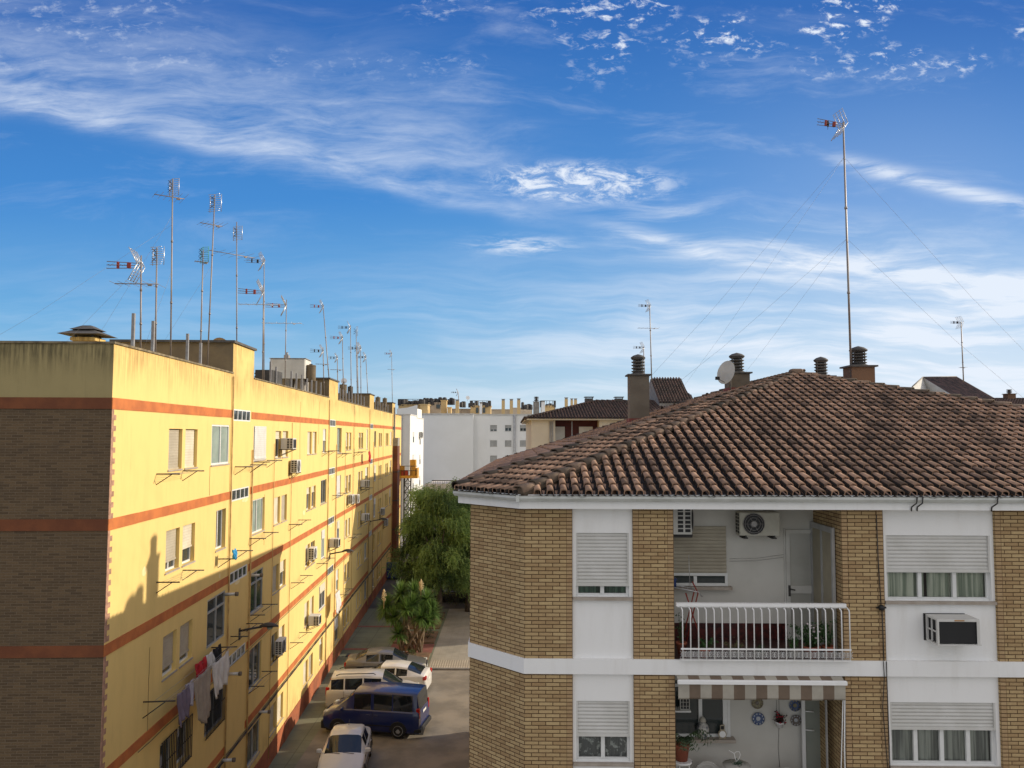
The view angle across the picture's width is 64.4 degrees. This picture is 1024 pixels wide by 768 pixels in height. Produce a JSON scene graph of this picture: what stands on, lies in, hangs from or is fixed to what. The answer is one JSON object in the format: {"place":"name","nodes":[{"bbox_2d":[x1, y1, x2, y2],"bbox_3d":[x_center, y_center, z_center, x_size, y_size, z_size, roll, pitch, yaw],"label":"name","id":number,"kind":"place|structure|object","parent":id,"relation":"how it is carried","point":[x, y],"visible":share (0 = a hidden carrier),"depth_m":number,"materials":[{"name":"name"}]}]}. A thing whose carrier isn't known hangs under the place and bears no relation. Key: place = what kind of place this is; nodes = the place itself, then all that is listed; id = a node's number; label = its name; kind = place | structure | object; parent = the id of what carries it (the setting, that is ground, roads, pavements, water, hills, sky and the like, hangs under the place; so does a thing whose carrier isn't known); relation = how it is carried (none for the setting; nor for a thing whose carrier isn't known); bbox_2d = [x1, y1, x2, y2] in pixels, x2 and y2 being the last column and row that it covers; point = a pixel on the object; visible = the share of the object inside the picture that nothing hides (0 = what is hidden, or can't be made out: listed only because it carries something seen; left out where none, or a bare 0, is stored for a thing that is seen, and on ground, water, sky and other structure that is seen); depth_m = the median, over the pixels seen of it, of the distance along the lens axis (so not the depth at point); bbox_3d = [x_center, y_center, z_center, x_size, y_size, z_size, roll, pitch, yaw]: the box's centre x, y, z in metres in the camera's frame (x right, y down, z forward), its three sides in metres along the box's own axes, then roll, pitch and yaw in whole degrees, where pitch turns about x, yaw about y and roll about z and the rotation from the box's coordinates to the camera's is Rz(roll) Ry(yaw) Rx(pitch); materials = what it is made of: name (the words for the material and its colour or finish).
{"place":"outdoors","nodes":[
{"label":"outdoors","id":0,"kind":"place"},
{"bbox_2d":[268,609,448,767],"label":"pavement","id":1,"kind":"structure","parent":0,"point":[299,739],"depth_m":41.98,"materials":[{"name":"concrete"}]},
{"bbox_2d":[343,626,434,652],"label":"paving strip","id":2,"kind":"object","parent":1,"relation":"on","point":[427,647],"visible":0.27,"depth_m":51.07,"materials":[{"name":"concrete"}]},
{"bbox_2d":[393,612,445,659],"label":"planting soil","id":3,"kind":"structure","parent":1,"relation":"on","point":[430,640],"depth_m":53.84,"materials":[{"name":"soil"}]},
{"bbox_2d":[373,578,444,652],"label":"yucca","id":4,"kind":"object","parent":3,"relation":"on","point":[425,609],"visible":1,"depth_m":49.59,"materials":[{"name":"green plant"}]},
{"bbox_2d":[379,482,469,617],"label":"drooping tree","id":5,"kind":"object","parent":1,"relation":"on","point":[432,508],"visible":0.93,"depth_m":58.03,"materials":[{"name":"green plant"}]},
{"bbox_2d":[294,670,469,767],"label":"road","id":6,"kind":"structure","parent":0,"point":[442,741],"depth_m":35.65,"materials":[{"name":"asphalt"}]},
{"bbox_2d":[316,719,372,767],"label":"parked car","id":7,"kind":"object","parent":6,"relation":"on","point":[347,745],"visible":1,"depth_m":31.92,"materials":[{"name":"white paint"}]},
{"bbox_2d":[325,666,418,706],"bbox_3d":[-6.812,14.991,40.132,4.506,1.746,2.120,0,-4,-4],"label":"parked car","id":8,"kind":"object","parent":6,"relation":"on","point":[344,683],"visible":0.3,"depth_m":39.42,"materials":[{"name":"beige paint"}]},
{"bbox_2d":[321,682,430,738],"bbox_3d":[-6.139,14.675,36.891,4.639,1.972,2.220,0,-4,9],"label":"parked van","id":9,"kind":"object","parent":6,"relation":"on","point":[398,710],"visible":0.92,"depth_m":36.06,"materials":[{"name":"blue paint"}]},
{"bbox_2d":[344,647,427,668],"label":"parked car","id":10,"kind":"object","parent":6,"relation":"on","point":[373,656],"visible":0.42,"depth_m":44.70,"materials":[{"name":"grey paint"}]},
{"bbox_2d":[373,660,431,688],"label":"parked car","id":11,"kind":"object","parent":6,"relation":"on","point":[410,671],"visible":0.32,"depth_m":42.02,"materials":[{"name":"white paint"}]},
{"bbox_2d":[397,405,421,417],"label":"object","id":12,"kind":"structure","parent":0,"point":[413,410],"depth_m":128.00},
{"bbox_2d":[368,546,465,608],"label":"back street","id":13,"kind":"structure","parent":0,"point":[389,584],"depth_m":66.39,"materials":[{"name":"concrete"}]},
{"bbox_2d":[392,407,399,559],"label":"lift shaft","id":14,"kind":"object","parent":13,"relation":"on","point":[395,482],"visible":0.69,"depth_m":80.15,"materials":[{"name":"metal"}]},
{"bbox_2d":[400,460,418,558],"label":"mast climbing platform","id":15,"kind":"structure","parent":13,"relation":"on","point":[414,471],"depth_m":87.25,"materials":[{"name":"orange metal"}]},
{"bbox_2d":[416,417,423,489],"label":"white apartment block","id":16,"kind":"structure","parent":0,"point":[419,447],"depth_m":115.70,"materials":[{"name":"paint"}]},
{"bbox_2d":[424,480,457,542],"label":"white building","id":17,"kind":"structure","parent":0,"point":[440,483],"depth_m":77.35,"materials":[{"name":"paint"}]},
{"bbox_2d":[429,585,465,600],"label":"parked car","id":18,"kind":"object","parent":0,"point":[444,595],"visible":0.06,"depth_m":64.77,"materials":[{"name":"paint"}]},
{"bbox_2d":[431,609,469,659],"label":"footpath","id":19,"kind":"structure","parent":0,"point":[453,640],"depth_m":53.51,"materials":[{"name":"concrete"}]},
{"bbox_2d":[428,660,469,667],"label":"tactile paving","id":20,"kind":"structure","parent":19,"relation":"on","point":[449,663],"depth_m":47.32,"materials":[{"name":"tile"}]},
{"bbox_2d":[438,476,469,611],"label":"drooping tree","id":21,"kind":"object","parent":19,"relation":"on","point":[467,606],"visible":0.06,"depth_m":61.42,"materials":[{"name":"green plant"}]},
{"bbox_2d":[422,413,532,486],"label":"white apartment block","id":22,"kind":"structure","parent":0,"point":[459,445],"depth_m":143.63,"materials":[{"name":"paint"}]},
{"bbox_2d":[398,399,555,413],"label":"yellow roof block","id":23,"kind":"structure","parent":22,"relation":"on","point":[436,407],"depth_m":155.02,"materials":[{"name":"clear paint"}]},
{"bbox_2d":[0,0,1023,413],"label":"sky","id":24,"kind":"structure","parent":0,"point":[493,193],"materials":[{"name":"blue"}]},
{"bbox_2d":[451,346,1023,767],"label":"brick apartment building","id":25,"kind":"structure","parent":0,"point":[899,509],"depth_m":13.86,"materials":[{"name":"white paint"}]},
{"bbox_2d":[573,533,632,600],"bbox_3d":[1.548,3.302,14.157,1.306,1.515,0.760,0,-4,1],"label":"window","id":26,"kind":"structure","parent":25,"relation":"in","point":[602,559],"depth_m":13.90,"materials":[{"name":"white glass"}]},
{"bbox_2d":[573,701,633,766],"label":"window","id":27,"kind":"structure","parent":25,"relation":"in","point":[602,727],"depth_m":13.74,"materials":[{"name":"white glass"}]},
{"bbox_2d":[675,613,686,653],"bbox_3d":[2.920,4.296,14.060,0.217,0.706,0.193,0,-4,0],"label":"potted plant","id":28,"kind":"object","parent":25,"relation":"on","point":[679,645],"visible":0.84,"depth_m":14.03,"materials":[{"name":"green plant"}]},
{"bbox_2d":[675,707,690,712],"bbox_3d":[3.041,5.939,14.832,0.400,0.025,0.250,0,-4,1],"label":"wall shelf","id":29,"kind":"object","parent":25,"relation":"attached to","point":[677,709],"depth_m":14.74,"materials":[{"name":"white paint"}]},
{"bbox_2d":[678,699,689,709],"bbox_3d":[3.142,5.819,14.862,0.180,0.220,0.200,0,-4,1],"label":"birdcage","id":30,"kind":"object","parent":29,"relation":"on","point":[683,704],"visible":0.71,"depth_m":14.77,"materials":[{"name":"white paint"}]},
{"bbox_2d":[673,509,693,537],"bbox_3d":[3.015,2.481,14.745,0.464,0.560,0.558,0,-4,1],"label":"air conditioner","id":31,"kind":"object","parent":25,"relation":"attached to","point":[683,523],"visible":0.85,"depth_m":14.53,"materials":[{"name":"plastic"}]},
{"bbox_2d":[676,758,691,767],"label":"plant stool","id":32,"kind":"object","parent":25,"relation":"on","point":[688,763],"visible":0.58,"depth_m":14.02,"materials":[{"name":"white paint"}]},
{"bbox_2d":[676,729,714,761],"bbox_3d":[2.954,6.251,14.058,1.110,0.551,0.457,0,-4,1],"label":"potted plant","id":33,"kind":"object","parent":32,"relation":"on","point":[683,744],"visible":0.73,"depth_m":14.02,"materials":[{"name":"plant"}]},
{"bbox_2d":[674,555,702,641],"bbox_3d":[3.113,3.900,14.684,0.617,1.604,0.324,0,-4,1],"label":"clothes airer","id":34,"kind":"object","parent":25,"relation":"on","point":[692,590],"visible":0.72,"depth_m":14.54,"materials":[{"name":"red plastic"}]},
{"bbox_2d":[696,716,708,738],"bbox_3d":[3.477,6.252,14.809,0.230,0.395,0.226,0,-4,1],"label":"vase","id":35,"kind":"object","parent":25,"relation":"on","point":[702,724],"visible":0.87,"depth_m":14.74,"materials":[{"name":"ceramic"}]},
{"bbox_2d":[674,526,732,589],"bbox_3d":[3.426,3.220,15.051,1.258,1.155,0.140,0,-4,1],"label":"window","id":36,"kind":"structure","parent":25,"relation":"in","point":[706,551],"depth_m":15.08,"materials":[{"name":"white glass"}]},
{"bbox_2d":[675,680,735,743],"bbox_3d":[3.424,5.984,14.847,1.265,1.054,0.200,0,-4,1],"label":"window","id":37,"kind":"structure","parent":25,"relation":"in","point":[716,712],"depth_m":14.92,"materials":[{"name":"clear glass"}]},
{"bbox_2d":[697,637,718,657],"bbox_3d":[3.310,4.458,13.810,0.383,0.354,0.243,0,-4,0],"label":"potted plant","id":38,"kind":"object","parent":25,"relation":"on","point":[702,645],"visible":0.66,"depth_m":13.76,"materials":[{"name":"green plant"}]},
{"bbox_2d":[715,361,734,389],"bbox_3d":[6.551,-0.243,25.074,0.588,0.966,0.582,0,-4,10],"label":"satellite dish","id":39,"kind":"object","parent":25,"relation":"attached to","point":[725,372],"visible":0.98,"depth_m":25.05,"materials":[{"name":"metal"}]},
{"bbox_2d":[723,759,750,767],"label":"side table","id":40,"kind":"object","parent":25,"relation":"on","point":[729,764],"visible":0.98,"depth_m":14.34,"materials":[{"name":"white paint"}]},
{"bbox_2d":[735,511,779,538],"bbox_3d":[4.516,2.589,14.960,0.744,0.480,0.364,0,-4,1],"label":"air conditioner","id":41,"kind":"object","parent":25,"relation":"attached to","point":[758,523],"visible":1,"depth_m":14.80,"materials":[{"name":"white plastic"}]},
{"bbox_2d":[752,712,764,724],"bbox_3d":[4.513,6.134,14.893,0.230,0.230,0.031,0,-4,1],"label":"wall plate","id":42,"kind":"object","parent":25,"relation":"attached to","point":[758,718],"depth_m":14.89,"materials":[{"name":"blue ceramic"}]},
{"bbox_2d":[677,675,847,767],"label":"awning","id":43,"kind":"object","parent":25,"relation":"attached to","point":[808,688],"visible":1,"depth_m":13.46,"materials":[{"name":"fabric"}]},
{"bbox_2d":[772,689,787,766],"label":"hanging plant","id":44,"kind":"object","parent":25,"relation":"hanging from","point":[780,722],"visible":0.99,"depth_m":14.77,"materials":[{"name":"red plant"}]},
{"bbox_2d":[787,632,800,658],"bbox_3d":[4.781,4.423,13.768,0.272,0.423,0.217,0,-4,0],"label":"potted plant","id":45,"kind":"object","parent":25,"relation":"on","point":[791,645],"visible":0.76,"depth_m":13.74,"materials":[{"name":"green plant"}]},
{"bbox_2d":[783,528,811,639],"bbox_3d":[5.377,3.701,15.002,0.669,2.044,0.111,0,-4,1],"label":"door","id":46,"kind":"structure","parent":25,"relation":"in","point":[796,542],"depth_m":15.05,"materials":[{"name":"white paint"}]},
{"bbox_2d":[787,622,829,658],"bbox_3d":[5.056,4.337,13.790,0.709,0.599,0.382,0,-4,0],"label":"potted plant","id":47,"kind":"object","parent":25,"relation":"on","point":[806,640],"visible":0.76,"depth_m":13.78,"materials":[{"name":"green plant"}]},
{"bbox_2d":[601,108,1020,429],"bbox_3d":[7.592,-2.764,27.657,9.093,9.319,17.994,2,-4,-29],"label":"tv antenna","id":48,"kind":"object","parent":25,"relation":"on","point":[842,125],"visible":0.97,"depth_m":22.84,"materials":[{"name":"grey metal"}]},
{"bbox_2d":[801,700,820,767],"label":"door","id":49,"kind":"structure","parent":25,"relation":"in","point":[810,710],"depth_m":14.75,"materials":[{"name":"white paint"}]},
{"bbox_2d":[820,619,836,657],"bbox_3d":[5.373,4.312,13.822,0.291,0.655,0.229,0,-4,0],"label":"potted plant","id":50,"kind":"object","parent":25,"relation":"on","point":[829,646],"visible":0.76,"depth_m":13.79,"materials":[{"name":"green plant"}]},
{"bbox_2d":[885,535,996,604],"bbox_3d":[7.224,3.336,14.056,2.150,1.532,0.760,0,-4,1],"label":"window","id":51,"kind":"structure","parent":25,"relation":"in","point":[918,567],"depth_m":13.81,"materials":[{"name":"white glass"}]},
{"bbox_2d":[889,702,1001,767],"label":"window","id":52,"kind":"structure","parent":25,"relation":"in","point":[935,733],"depth_m":13.65,"materials":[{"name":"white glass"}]},
{"bbox_2d":[923,613,981,645],"bbox_3d":[7.302,4.075,13.490,0.738,0.444,0.415,0,-4,1],"label":"air conditioner","id":53,"kind":"object","parent":25,"relation":"attached to","point":[951,629],"visible":1,"depth_m":13.32,"materials":[{"name":"black plastic"}]},
{"bbox_2d":[912,376,993,398],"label":"gabled roof house","id":54,"kind":"structure","parent":0,"point":[951,384],"depth_m":126.83,"materials":[{"name":"tile"}]},
{"bbox_2d":[979,389,1023,403],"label":"tiled roof house","id":55,"kind":"structure","parent":0,"point":[1009,396],"depth_m":120.11,"materials":[{"name":"white paint"}]},
{"label":"ground","id":56,"kind":"structure","parent":0,"visible":0},
{"bbox_2d":[0,325,400,767],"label":"apartment building","id":57,"kind":"structure","parent":56,"relation":"on","point":[102,533],"depth_m":22.24,"materials":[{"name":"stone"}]},
{"bbox_2d":[3,178,183,355],"bbox_3d":[-12.674,-2.507,26.050,7.196,6.316,9.079,0,-4,0],"label":"tv antenna","id":58,"kind":"object","parent":57,"relation":"on","point":[169,189],"visible":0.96,"depth_m":22.99,"materials":[{"name":"metal"}]},
{"bbox_2d":[72,247,164,347],"bbox_3d":[-12.315,-1.490,22.229,7.524,3.805,1.330,-2,-4,26],"label":"tv antenna","id":59,"kind":"object","parent":57,"relation":"on","point":[128,265],"visible":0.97,"depth_m":20.85,"materials":[{"name":"grey metal"}]},
{"bbox_2d":[131,313,135,346],"bbox_3d":[-9.416,-1.274,20.196,0.070,0.967,0.070,0,-4,-2],"label":"roof post","id":60,"kind":"object","parent":57,"relation":"on","point":[133,319],"visible":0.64,"depth_m":20.18,"materials":[{"name":"metal"}]},
{"bbox_2d":[150,246,164,351],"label":"tv antenna","id":61,"kind":"object","parent":57,"relation":"on","point":[156,257],"visible":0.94,"depth_m":21.82,"materials":[{"name":"metal"}]},
{"bbox_2d":[159,729,176,767],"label":"window","id":62,"kind":"structure","parent":57,"relation":"in","point":[165,762],"depth_m":22.12,"materials":[{"name":"black glass"}]},
{"bbox_2d":[161,631,177,681],"bbox_3d":[-9.407,7.380,22.170,0.200,1.171,1.080,0,-4,-2],"label":"window","id":63,"kind":"structure","parent":57,"relation":"in","point":[168,639],"depth_m":22.26,"materials":[{"name":"beige glass"}]},
{"bbox_2d":[164,528,179,574],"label":"window","id":64,"kind":"structure","parent":57,"relation":"in","point":[170,558],"depth_m":22.45,"materials":[{"name":"beige glass"}]},
{"bbox_2d":[167,429,182,471],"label":"window","id":65,"kind":"structure","parent":57,"relation":"in","point":[173,433],"depth_m":22.63,"materials":[{"name":"beige plastic"}]},
{"bbox_2d":[177,713,192,767],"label":"window","id":66,"kind":"structure","parent":57,"relation":"in","point":[181,740],"depth_m":23.29,"materials":[{"name":"black glass"}]},
{"bbox_2d":[179,621,192,668],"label":"window","id":67,"kind":"structure","parent":57,"relation":"in","point":[184,629],"depth_m":23.54,"materials":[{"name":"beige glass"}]},
{"bbox_2d":[181,523,195,567],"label":"window","id":68,"kind":"structure","parent":57,"relation":"in","point":[187,529],"depth_m":23.75,"materials":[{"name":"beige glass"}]},
{"bbox_2d":[143,646,236,717],"bbox_3d":[-8.985,8.345,23.050,0.808,0.450,5.286,0,-4,-2],"label":"drying rack","id":69,"kind":"object","parent":57,"relation":"attached to","point":[227,647],"visible":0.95,"depth_m":21.42,"materials":[{"name":"metal"}]},
{"bbox_2d":[177,684,190,727],"bbox_3d":[-8.645,8.493,21.427,0.159,0.874,0.900,0,-4,-2],"label":"shirt","id":70,"kind":"object","parent":69,"relation":"hanging from","point":[183,701],"visible":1,"depth_m":21.46,"materials":[{"name":"purple fabric"}]},
{"bbox_2d":[195,656,206,677],"bbox_3d":[-9.085,8.314,23.776,0.154,0.464,0.902,0,-4,-2],"label":"towel","id":71,"kind":"object","parent":69,"relation":"hanging from","point":[200,667],"visible":0.92,"depth_m":23.73,"materials":[{"name":"red fabric"}]},
{"bbox_2d":[193,664,211,723],"bbox_3d":[-8.739,8.902,23.027,0.152,1.485,1.553,0,-4,-2],"label":"sheet","id":72,"kind":"object","parent":69,"relation":"hanging from","point":[202,683],"visible":1,"depth_m":23.08,"materials":[{"name":"grey fabric"}]},
{"bbox_2d":[212,651,229,698],"bbox_3d":[-8.730,8.748,24.416,0.158,1.046,1.600,0,-4,-2],"label":"sheet","id":73,"kind":"object","parent":69,"relation":"hanging from","point":[220,670],"visible":1,"depth_m":24.43,"materials":[{"name":"white fabric"}]},
{"bbox_2d":[184,429,197,469],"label":"window","id":74,"kind":"structure","parent":57,"relation":"in","point":[189,439],"depth_m":23.88,"materials":[{"name":"beige plastic"}]},
{"bbox_2d":[168,193,227,364],"bbox_3d":[-12.392,-2.547,29.174,0.720,6.791,9.477,3,-5,-40],"label":"tv antenna","id":75,"kind":"object","parent":57,"relation":"on","point":[214,198],"visible":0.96,"depth_m":26.10,"materials":[{"name":"metal"}]},
{"bbox_2d":[195,246,208,342],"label":"tv antenna","id":76,"kind":"object","parent":57,"relation":"on","point":[202,256],"visible":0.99,"depth_m":25.37,"materials":[{"name":"grey metal"}]},
{"bbox_2d":[204,685,225,740],"bbox_3d":[-9.503,10.322,25.944,0.140,1.385,1.920,0,-4,-2],"label":"window","id":77,"kind":"structure","parent":57,"relation":"in","point":[217,712],"depth_m":25.94,"materials":[{"name":"metal"}]},
{"bbox_2d":[206,590,224,648],"bbox_3d":[-9.539,7.539,26.117,0.055,1.500,1.800,0,-4,-2],"label":"window","id":78,"kind":"structure","parent":57,"relation":"in","point":[215,605],"depth_m":26.09,"materials":[{"name":"glass"}]},
{"bbox_2d":[211,425,229,466],"bbox_3d":[-9.509,1.993,26.468,0.090,1.325,1.880,0,-4,-2],"label":"window","id":79,"kind":"structure","parent":57,"relation":"in","point":[220,433],"depth_m":26.47,"materials":[{"name":"glass"}]},
{"bbox_2d":[215,509,225,552],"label":"window","id":80,"kind":"structure","parent":57,"relation":"in","point":[218,513],"depth_m":26.80,"materials":[{"name":"clear glass"}]},
{"bbox_2d":[206,222,261,340],"bbox_3d":[-10.263,-3.051,29.649,1.760,5.861,1.473,4,-5,-43],"label":"tv antenna","id":81,"kind":"object","parent":57,"relation":"on","point":[236,236],"visible":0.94,"depth_m":29.80,"materials":[{"name":"metal"}]},
{"bbox_2d":[229,643,244,665],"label":"stair window","id":82,"kind":"structure","parent":57,"relation":"in","point":[240,651],"depth_m":28.56,"materials":[{"name":"white glass"}]},
{"bbox_2d":[230,564,246,584],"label":"stair window","id":83,"kind":"structure","parent":57,"relation":"in","point":[241,572],"depth_m":28.53,"materials":[{"name":"white glass"}]},
{"bbox_2d":[232,486,248,500],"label":"stair window","id":84,"kind":"structure","parent":57,"relation":"in","point":[240,493],"depth_m":28.73,"materials":[{"name":"white glass"}]},
{"bbox_2d":[234,409,249,421],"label":"stair window","id":85,"kind":"structure","parent":57,"relation":"in","point":[239,415],"depth_m":28.88,"materials":[{"name":"white glass"}]},
{"bbox_2d":[247,719,259,767],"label":"window","id":86,"kind":"structure","parent":57,"relation":"in","point":[253,735],"depth_m":30.54,"materials":[{"name":"metal"}]},
{"bbox_2d":[249,641,261,692],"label":"window","id":87,"kind":"structure","parent":57,"relation":"in","point":[254,654],"depth_m":30.95,"materials":[{"name":"metal"}]},
{"bbox_2d":[248,253,264,379],"bbox_3d":[-10.317,-2.638,32.724,0.512,5.424,0.777,-3,-5,43],"label":"tv antenna","id":88,"kind":"object","parent":57,"relation":"on","point":[258,261],"visible":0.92,"depth_m":32.90,"materials":[{"name":"grey metal"}]},
{"bbox_2d":[250,567,262,616],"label":"window","id":89,"kind":"structure","parent":57,"relation":"in","point":[256,582],"depth_m":30.89,"materials":[{"name":"metal"}]},
{"bbox_2d":[238,279,278,379],"bbox_3d":[-10.165,-2.051,32.720,1.655,4.253,1.201,0,-4,0],"label":"tv antenna","id":90,"kind":"object","parent":57,"relation":"on","point":[261,292],"visible":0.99,"depth_m":32.64,"materials":[{"name":"grey metal"}]},
{"bbox_2d":[238,622,278,639],"bbox_3d":[-8.936,8.721,28.682,1.365,0.586,0.402,0,-4,-2],"label":"street lamp","id":91,"kind":"object","parent":57,"relation":"attached to","point":[269,625],"visible":1,"depth_m":28.63,"materials":[{"name":"metal"}]},
{"bbox_2d":[252,497,264,535],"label":"window","id":92,"kind":"structure","parent":57,"relation":"in","point":[258,503],"depth_m":31.34,"materials":[{"name":"glass"}]},
{"bbox_2d":[253,426,266,461],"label":"window","id":93,"kind":"structure","parent":57,"relation":"in","point":[259,444],"depth_m":31.10,"materials":[{"name":"white plastic"}]},
{"bbox_2d":[254,370,281,384],"bbox_3d":[-10.434,0.006,34.817,0.743,1.114,1.500,0,-4,0],"label":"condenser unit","id":94,"kind":"object","parent":57,"relation":"on","point":[258,374],"visible":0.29,"depth_m":34.10,"materials":[{"name":"metal"}]},
{"bbox_2d":[273,637,285,661],"bbox_3d":[-9.639,11.018,33.731,0.404,0.860,0.804,0,-4,-2],"label":"air conditioner","id":95,"kind":"object","parent":57,"relation":"attached to","point":[280,645],"visible":1,"depth_m":33.38,"materials":[{"name":"metal"}]},
{"bbox_2d":[268,295,301,384],"bbox_3d":[-10.325,-1.822,36.476,1.759,4.266,1.071,0,-4,0],"label":"tv antenna","id":96,"kind":"object","parent":57,"relation":"on","point":[285,303],"visible":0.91,"depth_m":36.42,"materials":[{"name":"grey metal"}]},
{"bbox_2d":[279,438,295,455],"bbox_3d":[-9.523,2.682,34.518,0.620,0.760,0.624,0,-4,-2],"label":"air conditioner","id":97,"kind":"object","parent":57,"relation":"attached to","point":[288,443],"visible":1,"depth_m":34.23,"materials":[{"name":"white paint"}]},
{"bbox_2d":[269,352,310,390],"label":"water tank","id":98,"kind":"object","parent":57,"relation":"on","point":[296,365],"visible":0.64,"depth_m":42.65,"materials":[{"name":"white paint"}]},
{"bbox_2d":[289,460,300,478],"bbox_3d":[-9.716,3.829,36.412,0.404,0.860,0.804,0,-4,-2],"label":"air conditioner","id":99,"kind":"object","parent":57,"relation":"attached to","point":[295,466],"visible":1,"depth_m":36.04,"materials":[{"name":"white plastic"}]},
{"bbox_2d":[306,364,315,381],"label":"water tank","id":100,"kind":"object","parent":57,"relation":"on","point":[310,372],"visible":0.97,"depth_m":42.90,"materials":[{"name":"metal"}]},
{"bbox_2d":[307,613,320,630],"bbox_3d":[-9.809,11.827,40.289,0.620,0.760,0.624,0,-4,-2],"label":"air conditioner","id":101,"kind":"object","parent":57,"relation":"attached to","point":[314,619],"visible":1,"depth_m":40.00,"materials":[{"name":"metal"}]},
{"bbox_2d":[319,582,325,611],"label":"window","id":102,"kind":"structure","parent":57,"relation":"in","point":[322,588],"depth_m":43.87,"materials":[{"name":"white glass"}]},
{"bbox_2d":[398,414,416,543],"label":"white apartment block","id":103,"kind":"structure","parent":56,"relation":"on","point":[408,435],"depth_m":100.79,"materials":[{"name":"paint"}]},
{"bbox_2d":[520,397,665,449],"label":"cream building","id":104,"kind":"structure","parent":56,"relation":"on","point":[553,425],"depth_m":63.13,"materials":[{"name":"brown paint"}]},
{"bbox_2d":[649,377,692,406],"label":"tiled roof","id":105,"kind":"structure","parent":104,"relation":"on","point":[659,387],"depth_m":68.12,"materials":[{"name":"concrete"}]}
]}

